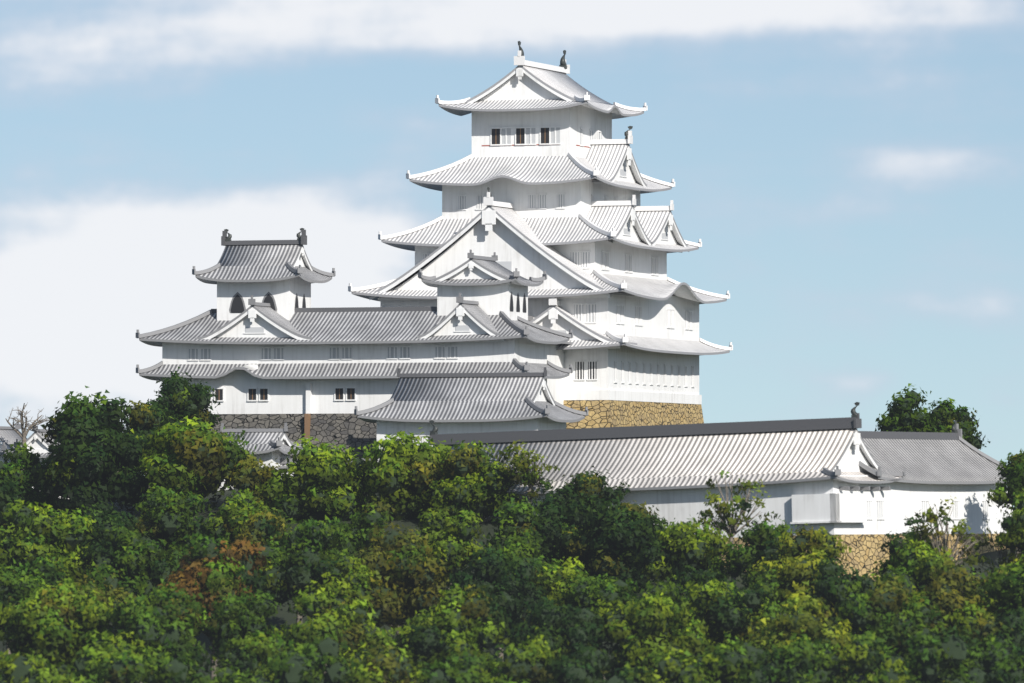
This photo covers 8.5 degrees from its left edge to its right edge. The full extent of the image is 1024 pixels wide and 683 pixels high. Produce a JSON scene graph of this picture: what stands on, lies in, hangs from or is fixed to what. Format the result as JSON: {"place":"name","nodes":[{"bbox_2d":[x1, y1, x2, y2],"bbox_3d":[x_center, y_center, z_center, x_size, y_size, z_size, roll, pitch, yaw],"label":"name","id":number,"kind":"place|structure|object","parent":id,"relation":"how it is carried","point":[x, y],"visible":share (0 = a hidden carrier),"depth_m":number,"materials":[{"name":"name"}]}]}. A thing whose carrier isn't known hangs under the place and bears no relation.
{"place":"outdoors","nodes":[
{"label":"outdoors","id":0,"kind":"place"},
{"bbox_2d":[0,454,1016,682],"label":"hill terrain","id":1,"kind":"structure","parent":0,"point":[282,616],"depth_m":569.73,"materials":[{"name":"green plant"}]},
{"bbox_2d":[5,402,49,469],"bbox_3d":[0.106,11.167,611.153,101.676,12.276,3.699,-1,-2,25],"label":"bare tree","id":2,"kind":"object","parent":1,"relation":"on","point":[23,435],"visible":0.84,"depth_m":631.62,"materials":[{"name":"brown plant"}]},
{"bbox_2d":[0,422,68,498],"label":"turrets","id":3,"kind":"object","parent":1,"relation":"on","point":[9,435],"visible":0.15,"depth_m":633.41,"materials":[{"name":"paint"}]},
{"bbox_2d":[218,423,370,490],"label":"roofed building","id":4,"kind":"structure","parent":1,"relation":"on","point":[272,444],"depth_m":598.66,"materials":[{"name":"tile"}]},
{"bbox_2d":[136,228,572,475],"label":"keeps","id":5,"kind":"structure","parent":1,"relation":"on","point":[264,345],"depth_m":619.51,"materials":[{"name":"paint"}]},
{"bbox_2d":[354,367,587,459],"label":"castle building","id":6,"kind":"structure","parent":1,"relation":"on","point":[451,403],"depth_m":604.18,"materials":[{"name":"tile"}]},
{"bbox_2d":[0,366,1023,682],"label":"tree","id":7,"kind":"object","parent":1,"relation":"on","point":[66,608],"depth_m":527.56,"materials":[{"name":"green plant"}]},
{"bbox_2d":[348,41,732,428],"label":"keep","id":8,"kind":"structure","parent":1,"relation":"on","point":[550,179],"depth_m":639.07,"materials":[{"name":"paint"}]},
{"bbox_2d":[428,402,1012,580],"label":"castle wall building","id":9,"kind":"structure","parent":1,"relation":"on","point":[862,494],"depth_m":566.61,"materials":[{"name":"paint"}]},
{"bbox_2d":[0,0,1023,507],"label":"sky","id":10,"kind":"structure","parent":0,"point":[850,173],"materials":[{"name":"blue"}]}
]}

